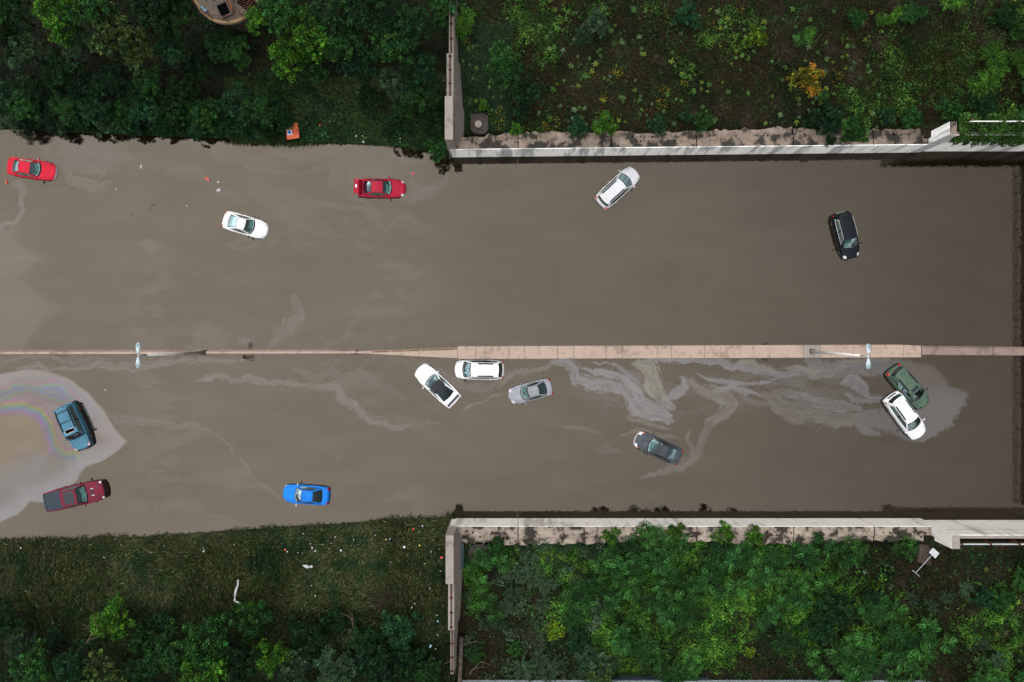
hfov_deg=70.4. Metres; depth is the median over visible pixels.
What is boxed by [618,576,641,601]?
sumac shrub
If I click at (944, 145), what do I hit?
retaining wall
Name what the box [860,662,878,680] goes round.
silver shrub
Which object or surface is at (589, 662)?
shrub
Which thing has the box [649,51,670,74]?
dry stalks
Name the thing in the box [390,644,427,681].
broadleaf tree
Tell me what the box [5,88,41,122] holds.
waterline bush
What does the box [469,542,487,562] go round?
drain apron
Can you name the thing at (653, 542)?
sumac shrub
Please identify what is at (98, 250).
water
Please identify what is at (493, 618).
sumac shrub
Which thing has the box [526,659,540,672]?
shrub
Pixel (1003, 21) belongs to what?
shrub
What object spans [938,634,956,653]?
sumac shrub
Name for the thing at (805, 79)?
young tree
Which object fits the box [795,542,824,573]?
sumac shrub
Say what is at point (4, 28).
broadleaf tree
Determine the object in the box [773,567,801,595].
sumac shrub
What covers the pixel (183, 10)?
broadleaf tree
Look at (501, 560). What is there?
sumac shrub
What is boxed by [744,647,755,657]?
shrub
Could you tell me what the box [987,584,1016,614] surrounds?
shrub
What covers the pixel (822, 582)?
sumac shrub
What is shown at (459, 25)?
sumac shrub
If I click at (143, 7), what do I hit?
broadleaf tree
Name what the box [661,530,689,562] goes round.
sumac shrub
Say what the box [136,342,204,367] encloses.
street lamp
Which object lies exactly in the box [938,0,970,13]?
sumac shrub
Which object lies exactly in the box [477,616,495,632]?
silver shrub
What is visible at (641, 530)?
sumac shrub
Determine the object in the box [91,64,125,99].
broadleaf tree
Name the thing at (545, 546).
silver shrub
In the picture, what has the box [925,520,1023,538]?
retaining wall
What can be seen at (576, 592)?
sumac shrub
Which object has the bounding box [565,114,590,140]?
shrub
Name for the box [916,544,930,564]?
footing slab
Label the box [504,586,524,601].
silver shrub
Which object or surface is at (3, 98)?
waterline bush
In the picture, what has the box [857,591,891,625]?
sumac shrub
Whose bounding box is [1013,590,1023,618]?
dry stalks
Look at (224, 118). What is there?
waterline bush
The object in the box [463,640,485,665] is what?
shrub
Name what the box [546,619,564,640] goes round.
shrub
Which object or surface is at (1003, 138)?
hanging vine
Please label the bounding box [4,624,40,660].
broadleaf tree
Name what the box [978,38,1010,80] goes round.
sumac shrub
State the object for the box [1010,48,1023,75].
sumac shrub
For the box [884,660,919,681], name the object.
sumac shrub
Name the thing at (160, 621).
broadleaf tree
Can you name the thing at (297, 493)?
sedan car
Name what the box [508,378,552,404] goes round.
sedan car
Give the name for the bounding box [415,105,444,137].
broadleaf tree
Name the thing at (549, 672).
silver shrub
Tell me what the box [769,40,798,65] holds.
dry stalks
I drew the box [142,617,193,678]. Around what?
broadleaf tree
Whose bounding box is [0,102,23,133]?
waterline bush
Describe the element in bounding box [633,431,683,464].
sedan car
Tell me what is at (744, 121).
dry stalks
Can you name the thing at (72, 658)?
broadleaf tree
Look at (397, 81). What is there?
broadleaf tree
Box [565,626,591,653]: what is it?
shrub
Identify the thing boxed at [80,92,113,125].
waterline bush
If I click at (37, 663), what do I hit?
broadleaf tree
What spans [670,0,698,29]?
shrub
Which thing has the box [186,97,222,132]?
waterline bush
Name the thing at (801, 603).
sumac shrub
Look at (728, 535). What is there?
shrub
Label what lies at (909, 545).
sumac shrub
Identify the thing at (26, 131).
waterline bush
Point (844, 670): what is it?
sumac shrub
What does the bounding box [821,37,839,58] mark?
dry stalks
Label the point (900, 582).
dry stalks
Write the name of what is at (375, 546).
bank grass
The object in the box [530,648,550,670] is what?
silver shrub
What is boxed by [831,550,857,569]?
sumac shrub
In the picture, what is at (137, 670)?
broadleaf tree
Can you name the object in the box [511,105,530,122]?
shrub
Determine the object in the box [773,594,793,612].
sumac shrub
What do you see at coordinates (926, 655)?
sumac shrub
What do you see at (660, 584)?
sumac shrub
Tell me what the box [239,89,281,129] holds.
waterline bush
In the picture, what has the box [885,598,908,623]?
sumac shrub
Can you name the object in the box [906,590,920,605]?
silver shrub
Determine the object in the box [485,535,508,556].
shrub
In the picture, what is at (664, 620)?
sumac shrub
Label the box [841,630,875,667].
sumac shrub
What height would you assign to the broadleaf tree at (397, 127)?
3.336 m
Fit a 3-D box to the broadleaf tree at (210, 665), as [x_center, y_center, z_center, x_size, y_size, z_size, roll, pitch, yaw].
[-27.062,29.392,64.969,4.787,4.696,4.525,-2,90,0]
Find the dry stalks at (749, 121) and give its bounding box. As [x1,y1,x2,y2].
[740,111,761,129]
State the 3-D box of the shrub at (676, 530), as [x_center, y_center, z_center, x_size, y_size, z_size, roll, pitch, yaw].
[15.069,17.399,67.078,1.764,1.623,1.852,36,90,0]
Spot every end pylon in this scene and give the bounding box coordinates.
[929,122,956,143]
[932,526,959,548]
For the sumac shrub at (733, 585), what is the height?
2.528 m
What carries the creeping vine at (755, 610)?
on the ground at (926, 132)
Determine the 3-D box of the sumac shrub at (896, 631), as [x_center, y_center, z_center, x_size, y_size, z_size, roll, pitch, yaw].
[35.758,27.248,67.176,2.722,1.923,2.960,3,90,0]
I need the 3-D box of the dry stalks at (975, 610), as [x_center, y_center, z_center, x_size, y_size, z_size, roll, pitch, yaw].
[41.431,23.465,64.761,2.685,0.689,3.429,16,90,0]
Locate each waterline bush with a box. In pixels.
[0,78,19,114]
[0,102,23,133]
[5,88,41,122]
[16,73,59,111]
[17,114,44,138]
[26,100,59,133]
[46,112,74,138]
[47,92,82,126]
[65,79,100,114]
[68,102,98,134]
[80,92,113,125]
[95,113,122,136]
[103,96,134,133]
[122,79,158,115]
[123,110,149,137]
[129,92,163,123]
[146,108,173,139]
[158,94,190,130]
[174,105,199,135]
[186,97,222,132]
[189,115,210,141]
[210,108,238,137]
[215,81,253,125]
[226,112,253,141]
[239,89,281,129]
[251,119,275,138]
[265,98,294,128]
[275,120,293,133]
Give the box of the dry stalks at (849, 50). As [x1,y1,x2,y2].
[840,42,862,65]
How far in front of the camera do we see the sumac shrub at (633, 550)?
66.77 m
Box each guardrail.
[960,539,1023,544]
[964,119,1023,127]
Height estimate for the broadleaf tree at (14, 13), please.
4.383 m
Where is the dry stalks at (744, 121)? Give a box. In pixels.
[733,114,753,129]
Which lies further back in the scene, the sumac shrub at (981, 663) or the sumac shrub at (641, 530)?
the sumac shrub at (641, 530)
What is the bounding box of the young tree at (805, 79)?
[786,62,826,96]
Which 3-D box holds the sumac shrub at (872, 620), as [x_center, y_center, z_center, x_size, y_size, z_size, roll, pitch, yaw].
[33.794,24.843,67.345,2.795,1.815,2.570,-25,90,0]
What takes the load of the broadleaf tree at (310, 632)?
on the ground at (926, 132)
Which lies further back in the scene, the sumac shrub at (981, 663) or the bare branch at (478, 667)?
the bare branch at (478, 667)
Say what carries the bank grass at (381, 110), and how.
on the ground at (926, 132)
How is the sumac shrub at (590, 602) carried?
on the ground at (926, 132)
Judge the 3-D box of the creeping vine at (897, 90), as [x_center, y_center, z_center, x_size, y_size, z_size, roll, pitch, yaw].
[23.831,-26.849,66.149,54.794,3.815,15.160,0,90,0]
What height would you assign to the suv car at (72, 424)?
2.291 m
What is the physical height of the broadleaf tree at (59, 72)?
4.219 m
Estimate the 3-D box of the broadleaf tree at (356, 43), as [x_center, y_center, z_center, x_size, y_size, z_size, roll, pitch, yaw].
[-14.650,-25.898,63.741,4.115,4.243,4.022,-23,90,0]
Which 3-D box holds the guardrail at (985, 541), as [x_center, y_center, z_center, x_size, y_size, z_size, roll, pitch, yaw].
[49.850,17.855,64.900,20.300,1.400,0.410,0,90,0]
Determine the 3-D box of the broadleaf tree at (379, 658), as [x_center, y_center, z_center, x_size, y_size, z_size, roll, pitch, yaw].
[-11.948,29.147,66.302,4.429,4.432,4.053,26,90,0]
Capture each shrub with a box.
[427,0,465,26]
[447,6,476,41]
[463,557,479,574]
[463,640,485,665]
[472,546,497,569]
[472,574,491,594]
[477,592,498,613]
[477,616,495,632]
[478,100,489,110]
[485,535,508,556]
[486,40,520,70]
[486,608,505,625]
[488,57,524,98]
[494,554,512,573]
[497,597,513,611]
[501,563,524,584]
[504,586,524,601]
[505,639,521,657]
[505,655,536,681]
[508,121,524,136]
[509,79,543,114]
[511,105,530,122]
[515,540,534,558]
[519,565,546,591]
[520,550,539,565]
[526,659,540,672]
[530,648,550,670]
[531,538,552,552]
[531,593,552,615]
[537,576,556,594]
[537,661,564,681]
[543,550,560,567]
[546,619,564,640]
[550,653,569,673]
[552,589,576,614]
[553,538,572,555]
[559,603,584,630]
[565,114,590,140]
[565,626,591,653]
[568,579,592,612]
[569,583,598,613]
[572,643,620,681]
[574,27,592,46]
[575,575,601,596]
[580,7,611,36]
[586,659,611,681]
[588,550,614,578]
[590,110,619,135]
[594,581,622,605]
[600,594,620,618]
[601,526,621,547]
[602,537,622,561]
[608,559,629,588]
[609,627,629,654]
[613,624,637,645]
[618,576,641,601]
[620,533,649,563]
[623,632,660,665]
[625,554,648,582]
[631,518,661,556]
[631,589,664,613]
[636,642,664,674]
[640,523,678,557]
[641,552,671,576]
[645,113,666,136]
[651,577,669,594]
[652,661,687,681]
[655,600,675,626]
[657,610,682,634]
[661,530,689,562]
[663,587,688,612]
[664,575,704,605]
[665,522,685,540]
[668,567,694,595]
[669,593,697,627]
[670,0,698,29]
[673,658,702,681]
[678,109,692,122]
[682,645,702,665]
[690,110,713,133]
[696,558,726,594]
[700,552,729,577]
[708,540,735,569]
[709,519,735,544]
[709,577,728,599]
[722,545,755,572]
[724,574,750,601]
[736,541,758,559]
[741,24,768,48]
[743,556,764,579]
[744,523,764,545]
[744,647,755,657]
[747,566,775,589]
[753,604,781,630]
[760,545,789,568]
[769,625,806,656]
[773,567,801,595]
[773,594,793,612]
[786,540,804,564]
[789,588,813,611]
[792,28,810,47]
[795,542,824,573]
[795,569,827,597]
[798,609,838,646]
[802,100,843,146]
[803,25,816,43]
[803,648,822,666]
[810,531,823,543]
[810,586,853,630]
[813,664,833,681]
[814,573,834,593]
[818,90,829,100]
[821,538,847,560]
[824,638,851,664]
[830,533,869,567]
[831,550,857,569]
[832,645,873,678]
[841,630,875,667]
[841,669,873,681]
[844,116,866,139]
[845,8,867,30]
[853,645,882,675]
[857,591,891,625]
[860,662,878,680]
[862,586,881,608]
[863,596,891,624]
[874,13,894,27]
[877,107,896,126]
[877,662,893,681]
[878,632,910,664]
[881,650,915,671]
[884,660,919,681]
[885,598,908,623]
[886,621,915,651]
[889,5,905,21]
[890,535,920,562]
[898,1,928,24]
[900,105,924,128]
[900,633,923,661]
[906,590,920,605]
[907,642,937,681]
[915,616,940,648]
[925,598,939,616]
[934,96,964,123]
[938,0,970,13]
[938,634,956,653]
[940,589,956,605]
[958,581,974,599]
[964,89,998,124]
[966,63,1005,99]
[967,584,994,610]
[967,676,985,681]
[969,655,1001,681]
[971,638,992,654]
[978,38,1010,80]
[987,0,1016,30]
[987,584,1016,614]
[991,650,1009,671]
[993,673,1009,681]
[1008,14,1023,40]
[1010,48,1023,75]
[1010,566,1023,591]
[1013,671,1023,681]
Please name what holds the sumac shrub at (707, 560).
on the ground at (926, 132)
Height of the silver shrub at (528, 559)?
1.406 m
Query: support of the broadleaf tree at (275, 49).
on the ground at (926, 132)
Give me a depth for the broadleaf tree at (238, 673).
63.87 m
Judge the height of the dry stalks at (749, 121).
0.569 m
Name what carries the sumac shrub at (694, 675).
on the ground at (926, 132)
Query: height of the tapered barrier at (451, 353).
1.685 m
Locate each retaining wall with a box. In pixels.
[924,132,1023,150]
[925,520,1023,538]
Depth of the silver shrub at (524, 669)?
66.87 m
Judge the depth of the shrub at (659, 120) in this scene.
66.38 m
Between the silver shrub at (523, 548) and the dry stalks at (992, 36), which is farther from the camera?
the silver shrub at (523, 548)
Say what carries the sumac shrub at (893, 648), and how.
on the ground at (926, 132)
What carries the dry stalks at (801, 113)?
on the ground at (926, 132)
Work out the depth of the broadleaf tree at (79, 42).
63.38 m
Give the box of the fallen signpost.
[912,548,938,576]
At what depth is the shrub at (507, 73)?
64.17 m
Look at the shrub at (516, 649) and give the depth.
66.98 m
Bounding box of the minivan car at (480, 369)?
[455,359,503,381]
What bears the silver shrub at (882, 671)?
on the ground at (926, 132)
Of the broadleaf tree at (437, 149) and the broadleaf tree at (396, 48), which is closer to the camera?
the broadleaf tree at (396, 48)
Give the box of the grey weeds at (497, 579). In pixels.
[462,542,605,681]
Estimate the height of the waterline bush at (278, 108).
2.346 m
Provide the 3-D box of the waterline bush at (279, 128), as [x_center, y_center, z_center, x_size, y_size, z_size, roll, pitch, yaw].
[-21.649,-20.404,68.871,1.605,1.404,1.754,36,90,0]
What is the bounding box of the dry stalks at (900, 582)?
[890,574,911,591]
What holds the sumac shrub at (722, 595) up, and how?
on the ground at (926, 132)
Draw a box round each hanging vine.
[840,116,870,142]
[948,112,1023,147]
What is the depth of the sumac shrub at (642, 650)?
66.42 m
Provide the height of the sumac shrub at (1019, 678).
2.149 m
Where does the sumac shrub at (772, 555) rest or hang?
on the ground at (926, 132)
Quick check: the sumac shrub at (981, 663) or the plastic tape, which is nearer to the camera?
the sumac shrub at (981, 663)
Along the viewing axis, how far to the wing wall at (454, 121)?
65.44 m
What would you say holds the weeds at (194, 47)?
on the ground at (926, 132)
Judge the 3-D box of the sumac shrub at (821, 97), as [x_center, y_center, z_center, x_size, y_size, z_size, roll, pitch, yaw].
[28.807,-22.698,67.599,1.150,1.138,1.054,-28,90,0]
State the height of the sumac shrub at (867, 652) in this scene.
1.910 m
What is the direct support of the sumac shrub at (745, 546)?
on the ground at (926, 132)
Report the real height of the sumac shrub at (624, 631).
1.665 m
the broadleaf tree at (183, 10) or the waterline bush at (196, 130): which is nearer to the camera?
the broadleaf tree at (183, 10)
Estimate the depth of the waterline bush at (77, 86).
66.79 m
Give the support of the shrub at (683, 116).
on the ground at (926, 132)
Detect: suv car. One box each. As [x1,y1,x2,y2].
[54,401,93,450]
[595,166,639,209]
[830,211,861,259]
[882,390,925,439]
[885,363,928,409]
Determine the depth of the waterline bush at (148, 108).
66.87 m
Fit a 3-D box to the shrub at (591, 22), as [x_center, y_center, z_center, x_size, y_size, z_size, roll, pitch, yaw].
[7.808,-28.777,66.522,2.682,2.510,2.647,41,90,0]
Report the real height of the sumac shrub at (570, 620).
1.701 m
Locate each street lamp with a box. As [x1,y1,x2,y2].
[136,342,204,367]
[809,344,870,368]
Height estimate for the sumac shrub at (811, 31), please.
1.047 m
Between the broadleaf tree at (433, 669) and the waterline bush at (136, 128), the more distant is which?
the waterline bush at (136, 128)
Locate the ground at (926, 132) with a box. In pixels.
[0,0,1023,681]
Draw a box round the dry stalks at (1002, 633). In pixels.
[993,626,1007,642]
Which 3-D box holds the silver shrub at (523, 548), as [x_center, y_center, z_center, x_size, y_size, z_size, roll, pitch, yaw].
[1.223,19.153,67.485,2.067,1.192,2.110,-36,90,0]
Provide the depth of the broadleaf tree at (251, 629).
65.32 m
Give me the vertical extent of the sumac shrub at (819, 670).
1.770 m
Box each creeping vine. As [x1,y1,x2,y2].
[462,539,1023,681]
[485,0,1023,133]
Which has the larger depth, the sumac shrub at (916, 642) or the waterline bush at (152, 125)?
the waterline bush at (152, 125)
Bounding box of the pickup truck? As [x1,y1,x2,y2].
[43,480,108,511]
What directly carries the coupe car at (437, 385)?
on the ground at (926, 132)
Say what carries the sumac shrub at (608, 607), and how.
on the ground at (926, 132)
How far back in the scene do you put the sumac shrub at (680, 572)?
66.63 m
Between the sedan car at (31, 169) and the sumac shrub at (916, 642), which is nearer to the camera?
the sumac shrub at (916, 642)
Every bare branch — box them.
[77,620,98,649]
[469,659,488,674]
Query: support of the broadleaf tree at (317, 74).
on the ground at (926, 132)
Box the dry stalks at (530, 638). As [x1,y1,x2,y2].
[519,626,542,650]
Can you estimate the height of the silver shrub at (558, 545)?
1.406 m
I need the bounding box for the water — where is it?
[0,130,1023,540]
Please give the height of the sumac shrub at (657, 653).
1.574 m
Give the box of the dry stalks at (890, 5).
[882,0,913,12]
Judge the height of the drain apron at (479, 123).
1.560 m
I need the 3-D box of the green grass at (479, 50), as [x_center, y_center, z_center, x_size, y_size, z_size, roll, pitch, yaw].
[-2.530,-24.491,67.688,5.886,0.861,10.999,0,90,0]
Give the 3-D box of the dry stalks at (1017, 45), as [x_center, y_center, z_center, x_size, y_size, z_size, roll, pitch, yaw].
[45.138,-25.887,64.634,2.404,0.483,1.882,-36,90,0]
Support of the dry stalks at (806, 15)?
on the ground at (926, 132)
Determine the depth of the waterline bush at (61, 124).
68.58 m
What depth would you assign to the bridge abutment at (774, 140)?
67.37 m
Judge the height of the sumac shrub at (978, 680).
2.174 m
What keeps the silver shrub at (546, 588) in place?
on the ground at (926, 132)
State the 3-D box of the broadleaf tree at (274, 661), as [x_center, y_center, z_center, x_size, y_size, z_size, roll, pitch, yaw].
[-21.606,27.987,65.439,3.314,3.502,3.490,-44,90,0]
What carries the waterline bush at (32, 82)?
on the ground at (926, 132)
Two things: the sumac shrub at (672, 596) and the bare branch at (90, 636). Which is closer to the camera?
the bare branch at (90, 636)
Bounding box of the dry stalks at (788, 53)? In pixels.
[782,39,798,64]
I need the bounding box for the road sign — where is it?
[286,122,298,139]
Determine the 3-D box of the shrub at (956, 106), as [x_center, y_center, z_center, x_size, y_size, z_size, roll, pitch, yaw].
[39.001,-20.627,65.458,2.465,2.424,2.614,36,90,0]
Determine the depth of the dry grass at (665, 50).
67.59 m
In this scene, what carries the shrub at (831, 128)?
on the ground at (926, 132)
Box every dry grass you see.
[458,0,1023,133]
[458,541,1023,681]
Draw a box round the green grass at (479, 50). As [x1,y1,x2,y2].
[457,20,515,135]
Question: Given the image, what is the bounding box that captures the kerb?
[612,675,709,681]
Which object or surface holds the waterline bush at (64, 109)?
on the ground at (926, 132)
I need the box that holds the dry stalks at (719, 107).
[711,97,736,127]
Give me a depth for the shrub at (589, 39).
66.16 m
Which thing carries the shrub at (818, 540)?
on the bridge abutment at (587, 531)
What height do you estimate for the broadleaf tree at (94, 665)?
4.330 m
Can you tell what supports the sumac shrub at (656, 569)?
on the ground at (926, 132)
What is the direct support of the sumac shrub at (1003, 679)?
on the ground at (926, 132)
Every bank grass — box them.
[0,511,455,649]
[222,68,449,156]
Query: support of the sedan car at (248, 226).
on the ground at (926, 132)
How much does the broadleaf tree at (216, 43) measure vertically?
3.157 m
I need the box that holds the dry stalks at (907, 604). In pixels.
[899,595,917,621]
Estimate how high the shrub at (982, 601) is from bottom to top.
2.112 m
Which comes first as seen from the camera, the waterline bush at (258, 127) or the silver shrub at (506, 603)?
the silver shrub at (506, 603)
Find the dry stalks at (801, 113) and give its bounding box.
[792,103,807,115]
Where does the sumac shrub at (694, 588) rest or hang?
on the ground at (926, 132)
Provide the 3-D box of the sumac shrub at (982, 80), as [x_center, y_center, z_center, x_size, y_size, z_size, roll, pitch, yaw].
[41.882,-22.957,64.569,2.840,2.094,3.746,41,90,0]
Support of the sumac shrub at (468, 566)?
on the ground at (926, 132)
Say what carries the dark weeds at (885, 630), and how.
on the ground at (926, 132)
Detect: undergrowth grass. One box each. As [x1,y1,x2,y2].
[0,0,448,153]
[0,605,458,681]
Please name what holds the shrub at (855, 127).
on the ground at (926, 132)
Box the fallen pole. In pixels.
[458,636,463,681]
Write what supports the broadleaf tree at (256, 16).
on the ground at (926, 132)
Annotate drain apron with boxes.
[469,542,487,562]
[470,113,488,135]
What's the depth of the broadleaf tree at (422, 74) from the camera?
63.34 m
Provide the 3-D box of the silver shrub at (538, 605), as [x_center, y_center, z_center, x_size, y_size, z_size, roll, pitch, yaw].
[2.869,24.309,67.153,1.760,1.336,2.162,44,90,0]
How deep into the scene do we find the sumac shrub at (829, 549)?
66.87 m
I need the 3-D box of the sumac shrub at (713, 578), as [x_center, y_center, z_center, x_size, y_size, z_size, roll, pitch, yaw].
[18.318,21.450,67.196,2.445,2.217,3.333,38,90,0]
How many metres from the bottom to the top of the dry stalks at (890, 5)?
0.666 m
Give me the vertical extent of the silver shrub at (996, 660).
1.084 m
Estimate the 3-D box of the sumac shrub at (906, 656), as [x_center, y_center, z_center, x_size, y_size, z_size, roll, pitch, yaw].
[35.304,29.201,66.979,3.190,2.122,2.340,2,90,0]
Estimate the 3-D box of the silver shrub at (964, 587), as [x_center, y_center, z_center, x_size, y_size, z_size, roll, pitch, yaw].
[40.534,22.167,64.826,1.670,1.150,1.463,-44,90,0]
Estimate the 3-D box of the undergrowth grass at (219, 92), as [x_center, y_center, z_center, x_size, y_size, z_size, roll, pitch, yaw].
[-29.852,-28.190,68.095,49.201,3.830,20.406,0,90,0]
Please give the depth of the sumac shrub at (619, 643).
66.41 m
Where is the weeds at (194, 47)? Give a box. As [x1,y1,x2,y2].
[0,0,448,145]
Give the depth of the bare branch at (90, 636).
64.64 m
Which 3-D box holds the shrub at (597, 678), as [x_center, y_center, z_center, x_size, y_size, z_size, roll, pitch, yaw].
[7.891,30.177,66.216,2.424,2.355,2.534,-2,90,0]
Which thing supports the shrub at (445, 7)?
on the ground at (926, 132)
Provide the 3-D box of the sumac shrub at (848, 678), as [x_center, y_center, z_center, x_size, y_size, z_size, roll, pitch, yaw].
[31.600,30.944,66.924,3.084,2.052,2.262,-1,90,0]
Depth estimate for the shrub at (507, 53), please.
64.84 m
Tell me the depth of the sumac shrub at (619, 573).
66.77 m
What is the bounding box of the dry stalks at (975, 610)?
[959,593,987,626]
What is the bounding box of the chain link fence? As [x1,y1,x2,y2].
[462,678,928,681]
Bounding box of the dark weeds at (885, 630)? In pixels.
[499,540,1023,681]
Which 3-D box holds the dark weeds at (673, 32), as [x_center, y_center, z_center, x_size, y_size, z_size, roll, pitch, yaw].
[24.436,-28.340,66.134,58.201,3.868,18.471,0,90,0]
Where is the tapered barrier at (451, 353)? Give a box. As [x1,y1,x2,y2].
[355,347,457,358]
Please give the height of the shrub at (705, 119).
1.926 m
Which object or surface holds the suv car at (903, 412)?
on the ground at (926, 132)
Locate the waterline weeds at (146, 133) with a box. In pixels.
[2,119,447,154]
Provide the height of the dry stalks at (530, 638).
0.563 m
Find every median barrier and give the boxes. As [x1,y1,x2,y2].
[0,349,356,355]
[921,346,1023,355]
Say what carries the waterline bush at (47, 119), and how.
on the ground at (926, 132)
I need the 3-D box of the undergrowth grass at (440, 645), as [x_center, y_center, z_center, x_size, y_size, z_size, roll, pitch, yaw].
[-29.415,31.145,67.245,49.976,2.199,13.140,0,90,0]
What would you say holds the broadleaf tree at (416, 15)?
on the ground at (926, 132)
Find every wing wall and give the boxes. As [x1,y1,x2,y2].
[445,1,463,156]
[446,519,463,673]
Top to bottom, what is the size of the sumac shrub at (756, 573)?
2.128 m
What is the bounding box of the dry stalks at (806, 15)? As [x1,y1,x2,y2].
[797,7,811,23]
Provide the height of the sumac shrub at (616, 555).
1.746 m
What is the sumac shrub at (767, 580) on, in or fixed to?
on the ground at (926, 132)
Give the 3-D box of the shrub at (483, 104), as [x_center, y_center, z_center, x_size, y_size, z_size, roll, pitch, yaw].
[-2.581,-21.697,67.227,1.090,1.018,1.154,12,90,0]
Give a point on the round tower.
(227, 12)
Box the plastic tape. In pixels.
[234,580,238,602]
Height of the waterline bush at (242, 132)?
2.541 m
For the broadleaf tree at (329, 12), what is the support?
on the ground at (926, 132)
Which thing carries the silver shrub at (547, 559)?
on the ground at (926, 132)
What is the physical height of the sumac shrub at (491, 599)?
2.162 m
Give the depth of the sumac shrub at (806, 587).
66.94 m
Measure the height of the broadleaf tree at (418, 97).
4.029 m
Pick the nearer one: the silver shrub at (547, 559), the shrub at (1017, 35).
the shrub at (1017, 35)
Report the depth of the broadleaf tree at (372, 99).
65.75 m
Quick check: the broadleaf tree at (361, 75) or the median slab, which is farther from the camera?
the median slab
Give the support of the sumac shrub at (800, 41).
on the ground at (926, 132)
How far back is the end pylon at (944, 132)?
65.05 m
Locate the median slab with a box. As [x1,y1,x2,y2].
[458,344,920,358]
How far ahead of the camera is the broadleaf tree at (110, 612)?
64.94 m
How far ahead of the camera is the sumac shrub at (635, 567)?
66.74 m
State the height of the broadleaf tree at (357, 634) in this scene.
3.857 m
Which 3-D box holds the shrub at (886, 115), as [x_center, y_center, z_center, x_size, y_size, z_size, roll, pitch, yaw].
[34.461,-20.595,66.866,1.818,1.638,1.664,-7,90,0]
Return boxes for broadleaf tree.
[0,0,34,35]
[0,16,21,57]
[0,27,55,78]
[0,598,28,640]
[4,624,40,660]
[8,638,59,681]
[30,0,87,49]
[37,47,89,97]
[47,639,93,681]
[58,21,105,67]
[62,0,118,28]
[81,646,131,681]
[86,1,150,60]
[88,591,135,641]
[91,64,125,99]
[114,654,154,681]
[119,39,154,75]
[123,0,186,39]
[125,618,157,660]
[132,65,163,100]
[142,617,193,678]
[147,608,171,632]
[152,33,190,68]
[156,0,198,38]
[177,611,234,671]
[178,649,231,681]
[204,31,232,63]
[218,633,266,681]
[220,34,251,70]
[231,599,274,641]
[235,600,258,623]
[243,5,268,35]
[252,638,293,679]
[256,0,303,36]
[266,38,312,82]
[273,642,313,681]
[276,3,333,63]
[287,615,333,660]
[293,50,330,84]
[307,0,362,48]
[312,638,364,681]
[323,18,371,62]
[323,604,351,635]
[335,45,378,89]
[345,619,386,660]
[350,0,401,35]
[355,642,402,681]
[357,85,385,112]
[365,17,415,66]
[374,62,414,102]
[381,106,414,139]
[381,610,422,651]
[388,3,440,52]
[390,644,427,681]
[393,77,439,117]
[399,49,437,91]
[411,655,442,681]
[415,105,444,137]
[423,135,447,162]
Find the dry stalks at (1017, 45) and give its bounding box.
[1009,40,1023,57]
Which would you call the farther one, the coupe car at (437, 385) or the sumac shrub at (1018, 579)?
the coupe car at (437, 385)
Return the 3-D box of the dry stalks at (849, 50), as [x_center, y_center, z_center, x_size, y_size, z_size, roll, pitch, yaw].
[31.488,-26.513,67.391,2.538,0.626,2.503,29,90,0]
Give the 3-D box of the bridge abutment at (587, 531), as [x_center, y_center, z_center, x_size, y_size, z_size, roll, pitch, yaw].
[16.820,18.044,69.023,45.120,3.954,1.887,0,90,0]
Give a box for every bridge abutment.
[450,126,936,156]
[450,518,936,545]
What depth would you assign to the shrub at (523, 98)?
65.33 m
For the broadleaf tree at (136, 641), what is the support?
on the ground at (926, 132)
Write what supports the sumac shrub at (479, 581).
on the ground at (926, 132)
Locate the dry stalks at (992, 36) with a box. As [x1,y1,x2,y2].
[973,31,1009,50]
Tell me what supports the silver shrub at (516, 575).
on the ground at (926, 132)
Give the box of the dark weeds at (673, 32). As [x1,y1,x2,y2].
[462,0,1023,136]
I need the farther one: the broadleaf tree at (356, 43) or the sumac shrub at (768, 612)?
the sumac shrub at (768, 612)
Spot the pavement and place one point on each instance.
(710, 681)
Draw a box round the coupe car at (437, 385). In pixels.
[415,363,461,408]
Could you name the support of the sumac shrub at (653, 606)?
on the ground at (926, 132)
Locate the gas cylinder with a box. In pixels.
[200,5,207,12]
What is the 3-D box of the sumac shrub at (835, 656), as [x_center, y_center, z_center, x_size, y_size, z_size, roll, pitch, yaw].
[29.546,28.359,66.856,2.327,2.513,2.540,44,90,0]
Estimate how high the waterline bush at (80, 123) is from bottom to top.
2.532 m
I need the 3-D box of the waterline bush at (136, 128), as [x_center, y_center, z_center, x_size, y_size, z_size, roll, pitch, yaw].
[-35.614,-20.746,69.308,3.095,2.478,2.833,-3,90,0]
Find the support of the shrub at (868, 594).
on the ground at (926, 132)
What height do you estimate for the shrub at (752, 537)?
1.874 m
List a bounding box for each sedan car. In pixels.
[7,157,57,180]
[222,211,268,238]
[283,483,329,506]
[353,176,405,198]
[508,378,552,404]
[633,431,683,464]
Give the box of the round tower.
[192,0,263,31]
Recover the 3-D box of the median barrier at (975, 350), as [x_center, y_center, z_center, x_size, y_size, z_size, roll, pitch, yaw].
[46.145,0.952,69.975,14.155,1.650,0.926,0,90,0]
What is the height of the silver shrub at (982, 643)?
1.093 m
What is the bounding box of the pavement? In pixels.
[465,679,917,681]

